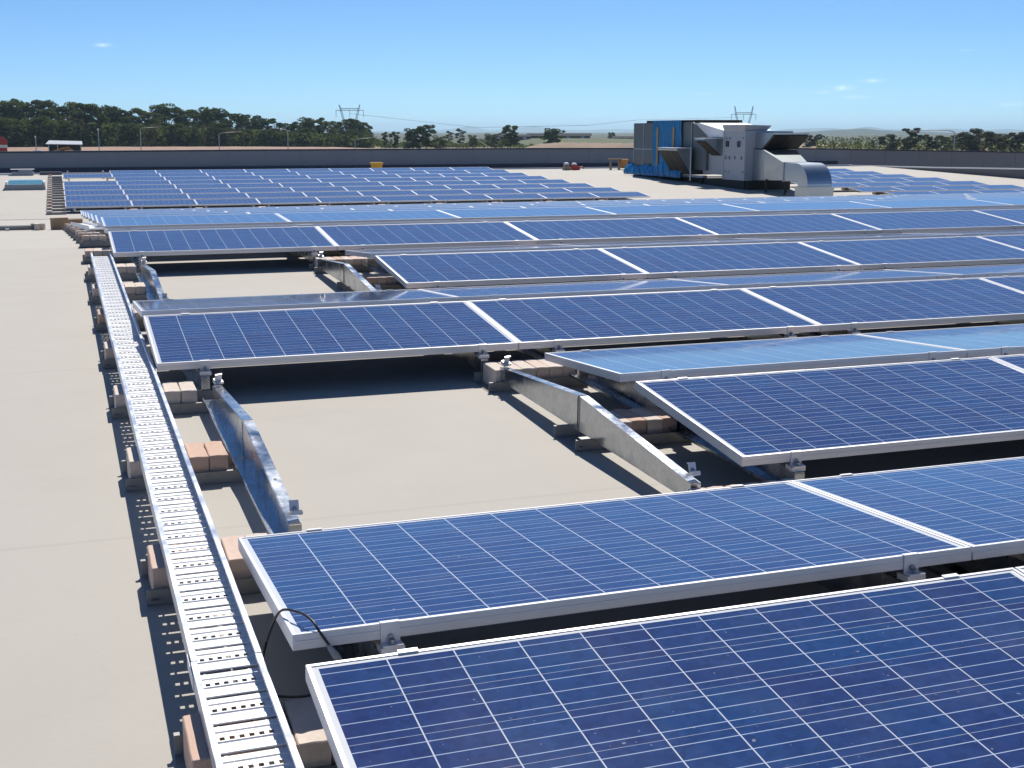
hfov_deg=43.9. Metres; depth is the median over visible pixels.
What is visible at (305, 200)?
solar panel
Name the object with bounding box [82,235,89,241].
brick
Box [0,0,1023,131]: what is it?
sky
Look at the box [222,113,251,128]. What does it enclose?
eucalyptus tree
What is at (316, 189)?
solar panel
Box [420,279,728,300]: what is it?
solar panel
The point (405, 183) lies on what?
solar panel
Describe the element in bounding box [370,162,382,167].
plastic tub
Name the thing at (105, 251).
brick
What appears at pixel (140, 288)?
brick
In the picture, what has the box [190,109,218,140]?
eucalyptus tree
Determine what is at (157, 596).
ballast channel
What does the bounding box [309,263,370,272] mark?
ballast channel
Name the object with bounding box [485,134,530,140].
long house
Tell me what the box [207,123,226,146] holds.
forest edge tree
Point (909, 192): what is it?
solar panel
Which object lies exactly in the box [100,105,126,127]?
eucalyptus tree
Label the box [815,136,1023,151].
scrub
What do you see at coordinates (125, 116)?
eucalyptus tree
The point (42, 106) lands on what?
eucalyptus tree
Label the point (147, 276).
mounting frame
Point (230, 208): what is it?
solar panel
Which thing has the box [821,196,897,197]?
solar panel
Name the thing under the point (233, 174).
solar panel
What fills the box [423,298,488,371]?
mounting frame
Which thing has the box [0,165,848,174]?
roof gutter
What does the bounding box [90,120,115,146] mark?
forest edge tree
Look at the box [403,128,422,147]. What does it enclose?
scattered tree
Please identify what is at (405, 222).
solar panel
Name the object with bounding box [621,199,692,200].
solar panel
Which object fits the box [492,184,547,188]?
solar panel
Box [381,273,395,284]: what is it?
brick
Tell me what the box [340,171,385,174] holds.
solar panel
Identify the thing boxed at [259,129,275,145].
forest edge tree
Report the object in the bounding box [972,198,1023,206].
solar panel
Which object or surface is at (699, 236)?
mounting frame
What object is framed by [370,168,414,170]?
solar panel
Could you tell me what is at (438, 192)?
solar panel
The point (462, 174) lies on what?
solar panel
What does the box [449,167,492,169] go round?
solar panel
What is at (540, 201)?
solar panel
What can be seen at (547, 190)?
solar panel
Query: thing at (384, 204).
solar panel
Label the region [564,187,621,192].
solar panel
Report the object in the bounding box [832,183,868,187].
solar panel
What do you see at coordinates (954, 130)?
hill
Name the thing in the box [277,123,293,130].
eucalyptus tree
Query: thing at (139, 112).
eucalyptus tree
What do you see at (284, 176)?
solar panel
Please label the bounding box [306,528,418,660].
mounting frame
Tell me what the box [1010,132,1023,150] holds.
scattered tree
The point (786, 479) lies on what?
brick
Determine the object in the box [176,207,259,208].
solar panel
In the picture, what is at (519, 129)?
hill
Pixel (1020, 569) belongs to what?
solar panel
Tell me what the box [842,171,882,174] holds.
solar panel
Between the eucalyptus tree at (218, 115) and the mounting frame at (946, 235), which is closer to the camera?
the mounting frame at (946, 235)
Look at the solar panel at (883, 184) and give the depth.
52.45 m
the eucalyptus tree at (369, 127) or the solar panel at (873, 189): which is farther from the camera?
the eucalyptus tree at (369, 127)
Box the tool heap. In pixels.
[562,163,583,169]
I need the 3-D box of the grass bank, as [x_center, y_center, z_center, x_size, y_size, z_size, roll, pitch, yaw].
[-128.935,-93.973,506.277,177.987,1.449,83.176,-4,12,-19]
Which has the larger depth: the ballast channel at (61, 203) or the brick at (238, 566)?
the ballast channel at (61, 203)
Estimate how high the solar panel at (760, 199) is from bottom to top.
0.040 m
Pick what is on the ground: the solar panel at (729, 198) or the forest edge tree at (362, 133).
the forest edge tree at (362, 133)
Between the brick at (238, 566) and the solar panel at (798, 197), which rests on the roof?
the solar panel at (798, 197)
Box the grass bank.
[7,146,379,150]
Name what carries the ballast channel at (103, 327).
on the roof
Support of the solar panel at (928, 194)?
on the roof
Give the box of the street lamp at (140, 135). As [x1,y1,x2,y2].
[140,127,156,149]
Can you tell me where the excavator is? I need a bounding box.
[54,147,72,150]
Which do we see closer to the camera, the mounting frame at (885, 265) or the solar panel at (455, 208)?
the mounting frame at (885, 265)
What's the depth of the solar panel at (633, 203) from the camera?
21.73 m
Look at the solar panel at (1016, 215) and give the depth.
15.01 m
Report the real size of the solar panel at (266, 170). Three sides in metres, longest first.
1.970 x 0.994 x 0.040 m
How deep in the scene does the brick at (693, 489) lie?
4.79 m
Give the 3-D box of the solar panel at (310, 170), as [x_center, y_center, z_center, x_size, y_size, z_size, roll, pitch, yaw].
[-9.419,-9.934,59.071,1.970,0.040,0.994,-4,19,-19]
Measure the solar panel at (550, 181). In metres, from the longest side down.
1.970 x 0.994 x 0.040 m
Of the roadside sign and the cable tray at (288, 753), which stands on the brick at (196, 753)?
the cable tray at (288, 753)
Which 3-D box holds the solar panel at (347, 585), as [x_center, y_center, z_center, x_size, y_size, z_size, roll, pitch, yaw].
[0.239,0.495,3.821,1.970,0.040,0.994,-4,8,-19]
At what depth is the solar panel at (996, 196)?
24.14 m
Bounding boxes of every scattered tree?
[381,132,388,144]
[388,132,399,147]
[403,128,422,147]
[415,124,436,147]
[432,135,447,147]
[446,131,453,141]
[455,128,465,144]
[468,135,477,146]
[484,133,498,147]
[496,133,505,147]
[501,125,519,147]
[539,128,563,143]
[607,132,614,138]
[802,135,814,146]
[810,134,823,146]
[926,135,952,149]
[947,135,959,149]
[950,132,981,149]
[960,128,995,150]
[979,131,1003,150]
[990,134,1013,150]
[1008,132,1022,150]
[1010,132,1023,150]
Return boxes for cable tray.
[70,222,103,230]
[90,252,142,345]
[111,338,260,672]
[187,653,303,767]
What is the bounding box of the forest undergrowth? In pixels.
[0,117,375,147]
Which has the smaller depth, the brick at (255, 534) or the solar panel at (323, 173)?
the brick at (255, 534)
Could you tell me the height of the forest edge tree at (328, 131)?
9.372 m
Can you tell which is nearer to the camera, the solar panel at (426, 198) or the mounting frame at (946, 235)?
the mounting frame at (946, 235)
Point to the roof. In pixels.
(94, 672)
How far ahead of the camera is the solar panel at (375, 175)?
55.08 m
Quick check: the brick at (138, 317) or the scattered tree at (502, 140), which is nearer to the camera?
the brick at (138, 317)
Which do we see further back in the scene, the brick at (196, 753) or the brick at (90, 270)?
the brick at (90, 270)
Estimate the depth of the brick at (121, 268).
10.84 m
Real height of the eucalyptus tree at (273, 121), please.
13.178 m
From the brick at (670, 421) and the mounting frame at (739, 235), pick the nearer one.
the brick at (670, 421)
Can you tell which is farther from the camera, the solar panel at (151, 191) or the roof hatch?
the roof hatch
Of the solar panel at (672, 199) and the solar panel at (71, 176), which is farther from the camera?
the solar panel at (71, 176)
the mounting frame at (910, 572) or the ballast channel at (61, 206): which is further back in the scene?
the ballast channel at (61, 206)
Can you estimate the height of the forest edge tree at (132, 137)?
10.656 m
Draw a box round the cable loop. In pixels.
[262,608,342,697]
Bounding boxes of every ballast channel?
[46,205,65,207]
[46,209,65,210]
[46,212,65,214]
[47,194,63,196]
[47,200,64,201]
[47,202,64,204]
[70,233,107,237]
[76,237,108,243]
[79,240,110,246]
[82,254,129,263]
[86,269,140,281]
[89,291,146,303]
[94,317,145,331]
[101,351,155,368]
[109,389,212,418]
[121,452,242,491]
[140,559,261,605]
[173,731,337,767]
[286,250,342,256]
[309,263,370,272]
[337,282,404,291]
[473,372,584,391]
[553,424,688,451]
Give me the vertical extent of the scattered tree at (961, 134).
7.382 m
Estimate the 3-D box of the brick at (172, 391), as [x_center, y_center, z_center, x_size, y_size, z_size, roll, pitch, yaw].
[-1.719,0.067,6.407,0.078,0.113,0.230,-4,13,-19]
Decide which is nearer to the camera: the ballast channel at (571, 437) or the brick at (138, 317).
the ballast channel at (571, 437)
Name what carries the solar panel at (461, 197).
attached to the mounting frame
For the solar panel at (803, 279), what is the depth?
9.45 m
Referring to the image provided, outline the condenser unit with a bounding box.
[633,120,742,183]
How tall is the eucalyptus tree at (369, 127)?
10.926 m
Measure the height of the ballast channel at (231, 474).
0.054 m
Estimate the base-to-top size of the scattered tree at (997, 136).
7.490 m
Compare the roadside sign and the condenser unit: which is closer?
the condenser unit
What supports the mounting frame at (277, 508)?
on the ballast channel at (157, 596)
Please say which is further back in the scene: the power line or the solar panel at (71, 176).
the power line
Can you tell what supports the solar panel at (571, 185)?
on the roof
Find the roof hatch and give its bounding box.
[10,169,33,175]
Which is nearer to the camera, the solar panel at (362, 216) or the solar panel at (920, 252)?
the solar panel at (920, 252)
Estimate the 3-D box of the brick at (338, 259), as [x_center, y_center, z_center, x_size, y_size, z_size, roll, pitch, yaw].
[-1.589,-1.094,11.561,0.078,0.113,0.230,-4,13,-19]
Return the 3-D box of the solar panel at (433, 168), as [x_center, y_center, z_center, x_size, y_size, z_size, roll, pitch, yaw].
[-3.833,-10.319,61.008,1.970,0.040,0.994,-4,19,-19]
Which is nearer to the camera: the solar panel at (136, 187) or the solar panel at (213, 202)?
the solar panel at (213, 202)
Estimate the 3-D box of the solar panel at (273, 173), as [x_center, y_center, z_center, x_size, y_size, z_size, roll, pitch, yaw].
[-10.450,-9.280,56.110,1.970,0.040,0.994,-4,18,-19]
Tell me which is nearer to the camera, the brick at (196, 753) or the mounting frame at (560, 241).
the brick at (196, 753)
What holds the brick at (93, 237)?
in the ballast channel at (95, 243)
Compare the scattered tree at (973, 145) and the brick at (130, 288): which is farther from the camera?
the scattered tree at (973, 145)
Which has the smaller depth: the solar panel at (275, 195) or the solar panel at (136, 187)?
the solar panel at (275, 195)
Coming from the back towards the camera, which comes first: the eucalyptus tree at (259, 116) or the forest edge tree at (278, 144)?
the eucalyptus tree at (259, 116)
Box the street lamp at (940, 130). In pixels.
[911,130,955,149]
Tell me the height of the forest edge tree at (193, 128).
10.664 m
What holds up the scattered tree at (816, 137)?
on the ground
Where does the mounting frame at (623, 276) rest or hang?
on the ballast channel
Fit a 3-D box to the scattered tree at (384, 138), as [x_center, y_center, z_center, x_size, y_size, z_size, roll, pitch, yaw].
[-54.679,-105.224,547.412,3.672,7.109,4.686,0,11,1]
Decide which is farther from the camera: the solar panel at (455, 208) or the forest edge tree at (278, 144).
the forest edge tree at (278, 144)
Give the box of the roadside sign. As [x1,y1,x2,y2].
[0,137,7,150]
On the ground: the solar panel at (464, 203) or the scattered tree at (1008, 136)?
the scattered tree at (1008, 136)
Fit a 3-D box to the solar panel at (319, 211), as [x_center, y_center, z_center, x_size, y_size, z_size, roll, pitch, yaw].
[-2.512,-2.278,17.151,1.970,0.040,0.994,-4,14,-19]
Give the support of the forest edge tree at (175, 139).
on the ground
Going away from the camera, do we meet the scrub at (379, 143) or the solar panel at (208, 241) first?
the solar panel at (208, 241)
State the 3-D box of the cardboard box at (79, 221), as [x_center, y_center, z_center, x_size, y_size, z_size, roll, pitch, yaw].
[-7.678,-2.811,22.308,0.230,0.176,0.150,-7,13,-30]
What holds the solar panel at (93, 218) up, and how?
on the roof
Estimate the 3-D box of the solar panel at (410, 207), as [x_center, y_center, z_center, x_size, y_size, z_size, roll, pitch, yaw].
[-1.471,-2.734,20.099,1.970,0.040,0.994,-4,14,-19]
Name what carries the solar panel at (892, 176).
on the roof
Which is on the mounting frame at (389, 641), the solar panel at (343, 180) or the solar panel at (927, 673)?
the solar panel at (927, 673)
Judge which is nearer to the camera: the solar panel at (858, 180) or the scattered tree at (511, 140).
the solar panel at (858, 180)
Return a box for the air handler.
[694,123,833,196]
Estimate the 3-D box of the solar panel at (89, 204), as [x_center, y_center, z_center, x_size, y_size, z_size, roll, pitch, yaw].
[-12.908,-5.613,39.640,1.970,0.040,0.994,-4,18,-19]
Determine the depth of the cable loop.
3.13 m
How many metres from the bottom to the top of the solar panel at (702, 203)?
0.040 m
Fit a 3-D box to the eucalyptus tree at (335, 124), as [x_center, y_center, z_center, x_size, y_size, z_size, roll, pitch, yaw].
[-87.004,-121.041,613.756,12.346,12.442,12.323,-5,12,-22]
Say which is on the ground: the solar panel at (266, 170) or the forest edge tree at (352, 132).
the forest edge tree at (352, 132)
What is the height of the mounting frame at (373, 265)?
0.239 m
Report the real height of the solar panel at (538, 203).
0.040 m
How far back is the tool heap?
65.58 m
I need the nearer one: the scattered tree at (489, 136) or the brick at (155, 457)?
the brick at (155, 457)
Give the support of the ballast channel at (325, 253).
on the roof
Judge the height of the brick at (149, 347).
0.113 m
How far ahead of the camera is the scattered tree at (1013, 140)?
456.24 m
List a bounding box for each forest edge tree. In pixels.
[0,118,11,143]
[2,118,26,146]
[23,116,55,146]
[42,115,70,146]
[62,116,89,140]
[76,119,101,142]
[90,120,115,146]
[110,123,130,146]
[120,123,143,146]
[135,123,160,146]
[155,122,169,141]
[162,123,186,146]
[180,124,200,146]
[197,125,214,146]
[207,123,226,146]
[220,127,240,146]
[237,128,253,146]
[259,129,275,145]
[273,130,286,146]
[295,128,310,144]
[316,127,337,143]
[347,129,359,136]
[358,131,373,147]
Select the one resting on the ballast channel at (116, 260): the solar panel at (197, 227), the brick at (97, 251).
the brick at (97, 251)
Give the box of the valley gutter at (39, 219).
[15,218,85,219]
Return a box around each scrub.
[370,138,533,147]
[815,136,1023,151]
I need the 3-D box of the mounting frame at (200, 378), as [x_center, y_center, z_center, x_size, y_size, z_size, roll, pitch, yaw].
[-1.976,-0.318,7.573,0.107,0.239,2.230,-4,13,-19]
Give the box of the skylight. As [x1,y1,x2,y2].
[4,179,45,190]
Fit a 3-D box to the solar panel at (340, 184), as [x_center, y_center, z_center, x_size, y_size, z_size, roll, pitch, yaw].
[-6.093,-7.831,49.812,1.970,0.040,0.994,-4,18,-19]
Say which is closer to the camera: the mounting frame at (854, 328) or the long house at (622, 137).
the mounting frame at (854, 328)
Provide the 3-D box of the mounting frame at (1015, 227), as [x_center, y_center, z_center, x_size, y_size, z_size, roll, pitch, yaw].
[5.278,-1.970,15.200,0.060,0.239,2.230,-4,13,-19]
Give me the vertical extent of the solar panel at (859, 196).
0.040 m
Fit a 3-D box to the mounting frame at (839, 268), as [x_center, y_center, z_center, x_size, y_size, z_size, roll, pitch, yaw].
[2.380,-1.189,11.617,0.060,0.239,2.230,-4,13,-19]
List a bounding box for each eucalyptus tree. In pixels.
[0,100,29,124]
[17,99,56,124]
[35,100,67,120]
[49,101,79,120]
[68,103,92,134]
[76,103,109,136]
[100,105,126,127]
[114,111,132,123]
[128,107,151,124]
[141,112,169,126]
[148,103,192,127]
[172,107,192,125]
[182,109,202,126]
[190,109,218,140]
[192,107,232,125]
[220,112,229,123]
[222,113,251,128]
[238,114,260,129]
[250,117,269,137]
[265,118,284,141]
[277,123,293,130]
[289,122,302,130]
[296,117,316,132]
[315,117,328,134]
[322,121,342,133]
[337,118,356,133]
[344,119,373,136]
[365,124,373,133]
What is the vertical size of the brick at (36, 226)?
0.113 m
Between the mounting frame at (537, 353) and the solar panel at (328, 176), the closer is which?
the mounting frame at (537, 353)
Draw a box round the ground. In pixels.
[324,132,1023,151]
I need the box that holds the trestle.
[608,158,628,169]
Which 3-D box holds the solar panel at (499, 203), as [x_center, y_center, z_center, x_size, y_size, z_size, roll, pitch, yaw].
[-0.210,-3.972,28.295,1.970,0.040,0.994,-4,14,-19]
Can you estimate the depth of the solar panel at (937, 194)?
32.68 m
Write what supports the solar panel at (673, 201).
on the roof
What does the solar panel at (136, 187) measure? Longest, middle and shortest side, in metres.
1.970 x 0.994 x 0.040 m
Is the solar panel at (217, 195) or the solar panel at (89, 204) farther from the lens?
the solar panel at (217, 195)
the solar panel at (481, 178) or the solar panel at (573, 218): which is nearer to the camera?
the solar panel at (573, 218)
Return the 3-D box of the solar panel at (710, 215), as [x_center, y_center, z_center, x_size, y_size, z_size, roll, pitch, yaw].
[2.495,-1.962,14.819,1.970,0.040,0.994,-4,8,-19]
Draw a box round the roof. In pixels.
[0,166,1023,767]
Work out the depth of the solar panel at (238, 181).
50.81 m
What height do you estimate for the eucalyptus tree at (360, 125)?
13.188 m
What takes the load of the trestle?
on the roof
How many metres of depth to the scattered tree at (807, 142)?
573.98 m
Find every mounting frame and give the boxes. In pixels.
[128,228,144,268]
[135,257,168,299]
[179,308,211,390]
[203,373,302,533]
[274,224,317,262]
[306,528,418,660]
[316,223,365,255]
[318,251,381,291]
[362,249,440,288]
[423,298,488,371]
[447,287,564,358]
[478,220,519,245]
[500,356,700,491]
[518,219,562,244]
[526,244,626,281]
[569,349,805,481]
[612,216,701,240]
[614,245,678,279]
[638,279,796,339]
[647,215,741,238]
[717,238,841,272]
[730,484,959,591]
[754,237,887,270]
[756,283,860,336]
[804,212,866,235]
[820,335,959,366]
[839,473,1023,576]
[882,233,1022,265]
[886,331,1009,361]
[898,209,1017,230]
[936,275,1023,324]
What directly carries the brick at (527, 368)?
in the ballast channel at (502, 386)
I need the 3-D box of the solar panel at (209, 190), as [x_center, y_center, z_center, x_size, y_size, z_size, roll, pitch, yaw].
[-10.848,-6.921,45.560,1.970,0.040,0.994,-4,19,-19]
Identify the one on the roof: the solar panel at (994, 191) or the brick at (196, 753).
the solar panel at (994, 191)
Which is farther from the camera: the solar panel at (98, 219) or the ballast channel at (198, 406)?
the solar panel at (98, 219)
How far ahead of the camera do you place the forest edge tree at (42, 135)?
516.79 m
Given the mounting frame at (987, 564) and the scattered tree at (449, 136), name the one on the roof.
the mounting frame at (987, 564)
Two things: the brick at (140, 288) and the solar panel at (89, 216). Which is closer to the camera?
the brick at (140, 288)
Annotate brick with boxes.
[31,223,45,229]
[34,223,39,229]
[78,233,85,238]
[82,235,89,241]
[85,248,93,257]
[88,264,94,274]
[90,235,97,241]
[92,284,99,296]
[93,248,102,255]
[97,309,105,323]
[98,235,105,240]
[102,248,110,255]
[104,341,114,358]
[113,385,129,407]
[116,263,126,273]
[124,283,135,294]
[125,263,135,273]
[126,446,149,477]
[133,308,143,321]
[134,282,145,294]
[146,339,152,356]
[146,448,168,473]
[147,543,176,588]
[162,382,180,403]
[173,542,202,583]
[178,381,196,402]
[182,711,225,767]
[184,443,208,471]
[196,539,226,580]
[204,441,228,470]
[216,706,261,767]
[221,535,252,578]
[245,533,266,536]
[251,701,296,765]
[283,697,331,767]
[314,257,324,266]
[331,256,343,262]
[332,754,335,765]
[341,256,352,265]
[348,256,360,265]
[357,256,366,265]
[362,274,376,284]
[371,274,385,284]
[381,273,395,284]
[483,362,502,384]
[497,361,522,371]
[510,360,535,376]
[523,359,549,378]
[536,358,562,377]
[559,364,574,376]
[609,410,631,428]
[612,409,646,433]
[628,408,662,433]
[643,406,676,431]
[687,488,705,490]
[706,486,722,488]
[778,478,795,481]
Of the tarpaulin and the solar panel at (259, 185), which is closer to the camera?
the solar panel at (259, 185)
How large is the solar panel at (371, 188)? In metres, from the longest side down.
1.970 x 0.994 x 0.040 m
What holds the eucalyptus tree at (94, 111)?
on the ground
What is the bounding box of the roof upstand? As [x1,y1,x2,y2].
[849,165,1023,178]
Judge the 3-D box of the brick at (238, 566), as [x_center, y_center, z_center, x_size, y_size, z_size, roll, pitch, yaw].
[-0.897,0.585,4.141,0.078,0.113,0.230,-4,13,-19]
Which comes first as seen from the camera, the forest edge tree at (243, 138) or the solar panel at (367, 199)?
the solar panel at (367, 199)
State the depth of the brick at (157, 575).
3.97 m
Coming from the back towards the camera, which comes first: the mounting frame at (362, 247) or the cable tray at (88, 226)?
the cable tray at (88, 226)
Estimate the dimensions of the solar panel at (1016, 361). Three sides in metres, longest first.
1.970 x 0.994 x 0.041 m
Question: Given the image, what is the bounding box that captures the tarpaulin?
[623,119,694,177]
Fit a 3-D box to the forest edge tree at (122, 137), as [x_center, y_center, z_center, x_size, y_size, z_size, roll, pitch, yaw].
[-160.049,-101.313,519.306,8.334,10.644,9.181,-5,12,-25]
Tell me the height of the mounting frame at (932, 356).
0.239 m
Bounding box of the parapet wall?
[0,148,1023,172]
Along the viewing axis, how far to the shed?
308.49 m
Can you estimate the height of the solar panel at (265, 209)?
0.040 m
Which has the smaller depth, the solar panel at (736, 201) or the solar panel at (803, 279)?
the solar panel at (803, 279)
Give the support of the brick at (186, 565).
in the ballast channel at (157, 596)
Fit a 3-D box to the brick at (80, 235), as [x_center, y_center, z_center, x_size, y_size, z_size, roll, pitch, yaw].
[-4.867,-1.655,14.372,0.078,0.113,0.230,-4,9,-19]
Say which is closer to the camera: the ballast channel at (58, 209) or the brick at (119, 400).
the brick at (119, 400)
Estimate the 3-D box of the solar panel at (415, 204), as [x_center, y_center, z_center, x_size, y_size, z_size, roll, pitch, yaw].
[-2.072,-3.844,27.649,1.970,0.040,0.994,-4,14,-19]
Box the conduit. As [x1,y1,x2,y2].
[0,225,33,230]
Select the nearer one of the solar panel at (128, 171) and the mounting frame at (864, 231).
the mounting frame at (864, 231)
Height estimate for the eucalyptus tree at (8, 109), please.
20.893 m
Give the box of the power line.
[350,113,735,127]
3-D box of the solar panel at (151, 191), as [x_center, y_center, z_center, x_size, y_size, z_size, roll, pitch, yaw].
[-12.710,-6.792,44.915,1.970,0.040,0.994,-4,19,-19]
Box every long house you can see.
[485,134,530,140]
[527,133,591,138]
[612,136,633,138]
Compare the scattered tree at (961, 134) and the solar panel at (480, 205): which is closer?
the solar panel at (480, 205)
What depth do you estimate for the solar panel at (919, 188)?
50.12 m
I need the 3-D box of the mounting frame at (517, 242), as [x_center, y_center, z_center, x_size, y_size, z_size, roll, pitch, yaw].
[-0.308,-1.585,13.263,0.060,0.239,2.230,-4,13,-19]
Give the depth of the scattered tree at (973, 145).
424.07 m
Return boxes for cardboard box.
[50,217,67,229]
[68,219,82,224]
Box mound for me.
[524,142,633,147]
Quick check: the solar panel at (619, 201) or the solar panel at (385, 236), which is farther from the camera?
the solar panel at (619, 201)
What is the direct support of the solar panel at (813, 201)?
on the roof
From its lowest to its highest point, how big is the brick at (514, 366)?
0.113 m
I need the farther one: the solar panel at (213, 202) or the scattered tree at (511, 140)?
the scattered tree at (511, 140)
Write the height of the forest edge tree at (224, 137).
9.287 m
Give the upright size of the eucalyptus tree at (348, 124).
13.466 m
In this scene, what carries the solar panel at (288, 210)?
on the roof
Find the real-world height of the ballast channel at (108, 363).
0.054 m
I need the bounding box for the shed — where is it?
[46,140,82,150]
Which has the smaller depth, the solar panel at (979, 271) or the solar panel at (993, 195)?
the solar panel at (979, 271)
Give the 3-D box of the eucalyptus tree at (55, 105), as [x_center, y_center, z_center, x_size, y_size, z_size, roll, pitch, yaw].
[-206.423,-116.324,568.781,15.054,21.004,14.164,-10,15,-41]
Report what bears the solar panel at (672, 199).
on the roof
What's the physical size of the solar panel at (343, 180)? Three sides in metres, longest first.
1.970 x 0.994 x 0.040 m
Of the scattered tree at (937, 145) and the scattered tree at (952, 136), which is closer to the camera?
the scattered tree at (937, 145)
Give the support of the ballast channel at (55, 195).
on the roof
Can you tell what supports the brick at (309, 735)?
on the ballast channel at (179, 748)
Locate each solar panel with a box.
[63,174,112,178]
[63,181,117,185]
[64,185,120,190]
[64,190,123,195]
[65,195,127,200]
[65,200,132,207]
[80,209,156,216]
[82,209,181,217]
[84,210,189,218]
[87,210,207,220]
[91,211,224,222]
[95,212,248,225]
[101,213,289,228]
[104,224,312,233]
[108,226,336,256]
[109,170,155,173]
[112,173,160,177]
[114,177,164,180]
[117,180,170,184]
[120,184,176,189]
[123,189,182,194]
[127,194,189,199]
[131,199,196,206]
[133,289,457,317]
[143,301,517,370]
[155,170,201,172]
[159,173,207,176]
[164,176,214,179]
[169,180,222,183]
[174,184,229,188]
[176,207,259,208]
[180,188,239,193]
[182,207,276,209]
[187,193,248,198]
[194,198,259,205]
[195,208,290,209]
[200,169,245,172]
[206,172,254,175]
[208,208,321,210]
[213,176,262,179]
[220,179,271,183]
[225,208,352,211]
[228,183,282,187]
[236,187,294,192]
[238,481,971,650]
[244,169,289,171]
[246,192,306,197]
[248,209,391,213]
[252,172,298,175]
[256,197,320,204]
[261,175,309,178]
[269,179,320,182]
[276,210,459,223]
[277,205,366,207]
[279,182,333,186]
[280,205,343,206]
[287,168,330,171]
[290,187,347,191]
[297,171,343,174]
[297,206,391,207]
[302,191,362,196]
[305,567,1023,767]
[307,175,355,178]
[312,220,498,226]
[316,196,379,202]
[317,222,537,249]
[318,178,369,181]
[322,206,429,208]
[329,168,372,170]
[329,182,383,186]
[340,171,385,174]
[344,186,399,190]
[344,204,414,205]
[345,244,590,257]
[351,174,400,177]
[351,206,469,209]
[358,190,417,195]
[365,177,414,181]
[367,204,450,205]
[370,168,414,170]
[374,195,437,201]
[375,248,647,287]
[380,181,431,185]
[383,170,428,173]
[389,206,523,210]
[395,185,450,190]
[396,174,443,176]
[400,204,490,205]
[410,177,461,180]
[411,167,452,170]
[411,190,469,194]
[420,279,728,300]
[424,170,468,173]
[427,180,479,184]
[430,194,492,200]
[430,204,532,206]
[436,202,501,203]
[439,207,615,219]
[440,173,485,176]
[444,184,499,189]
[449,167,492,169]
[456,176,505,180]
[465,170,510,172]
[465,189,520,193]
[466,202,537,203]
[467,288,820,349]
[470,204,582,206]
[473,180,525,184]
[482,173,528,175]
[484,194,546,199]
[489,216,667,221]
[491,202,578,204]
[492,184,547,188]
[499,176,547,179]
[502,201,569,202]
[506,217,717,243]
[515,188,572,192]
[520,179,569,183]
[520,204,645,207]
[533,202,628,204]
[538,201,603,202]
[539,193,599,198]
[541,183,594,187]
[545,334,966,381]
[560,238,787,248]
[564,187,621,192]
[579,200,662,202]
[583,202,688,204]
[588,204,759,215]
[591,192,649,197]
[592,199,645,200]
[599,242,860,277]
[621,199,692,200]
[629,200,718,202]
[635,357,1023,466]
[646,201,762,204]
[647,198,716,199]
[657,212,821,217]
[663,199,745,200]
[667,269,962,288]
[676,214,881,238]
[689,200,787,202]
[693,198,756,199]
[717,197,775,198]
[719,198,804,200]
[725,201,891,212]
[742,278,1023,330]
[743,233,963,241]
[757,197,820,198]
[758,199,872,202]
[776,196,833,197]
[782,209,962,213]
[788,198,880,200]
[790,457,1023,559]
[800,236,1023,269]
[805,197,891,198]
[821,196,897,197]
[829,168,852,171]
[830,172,849,174]
[832,178,873,182]
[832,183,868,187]
[833,175,878,178]
[834,195,901,196]
[834,210,1023,232]
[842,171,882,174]
[848,187,904,191]
[851,199,1014,209]
[859,182,908,186]
[859,324,1023,357]
[862,178,913,181]
[866,197,975,200]
[872,174,916,177]
[881,196,967,198]
[884,191,937,194]
[884,264,1023,277]
[892,195,966,197]
[894,186,947,190]
[898,181,949,185]
[902,194,961,195]
[903,177,950,181]
[905,193,964,194]
[911,194,963,195]
[921,229,1023,235]
[930,190,980,193]
[934,185,988,190]
[935,181,987,185]
[950,207,1023,209]
[964,193,1023,194]
[965,192,1021,193]
[967,194,1023,195]
[968,195,1023,196]
[968,196,1023,198]
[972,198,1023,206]
[973,190,1021,192]
[974,185,1023,189]
[974,209,1023,222]
[978,234,1023,249]
[980,276,1023,292]
[983,193,1012,193]
[990,354,1023,370]
[1015,566,1023,573]
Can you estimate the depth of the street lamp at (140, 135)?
283.16 m
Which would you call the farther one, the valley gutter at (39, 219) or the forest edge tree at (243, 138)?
the forest edge tree at (243, 138)
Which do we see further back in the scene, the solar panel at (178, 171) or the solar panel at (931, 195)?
the solar panel at (178, 171)
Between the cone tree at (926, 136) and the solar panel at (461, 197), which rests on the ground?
the cone tree at (926, 136)
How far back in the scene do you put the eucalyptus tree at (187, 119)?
583.29 m
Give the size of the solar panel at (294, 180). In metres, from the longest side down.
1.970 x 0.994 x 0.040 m
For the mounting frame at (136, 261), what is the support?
on the ballast channel at (90, 278)
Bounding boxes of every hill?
[371,126,633,131]
[498,138,633,147]
[775,127,1023,131]
[794,129,972,133]
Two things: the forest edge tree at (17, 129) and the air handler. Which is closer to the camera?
the air handler
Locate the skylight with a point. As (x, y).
(35, 184)
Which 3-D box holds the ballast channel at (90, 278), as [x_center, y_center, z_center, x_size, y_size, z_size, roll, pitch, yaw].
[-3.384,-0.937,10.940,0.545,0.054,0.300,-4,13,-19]
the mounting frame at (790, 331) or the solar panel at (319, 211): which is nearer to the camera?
the mounting frame at (790, 331)
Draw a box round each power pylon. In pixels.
[336,105,363,121]
[731,106,755,123]
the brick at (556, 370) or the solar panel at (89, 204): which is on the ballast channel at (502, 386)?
the brick at (556, 370)
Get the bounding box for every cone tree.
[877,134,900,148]
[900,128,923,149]
[921,134,936,149]
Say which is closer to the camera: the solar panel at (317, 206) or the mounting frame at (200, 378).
the mounting frame at (200, 378)
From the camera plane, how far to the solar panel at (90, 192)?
44.22 m
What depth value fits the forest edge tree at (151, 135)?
525.15 m

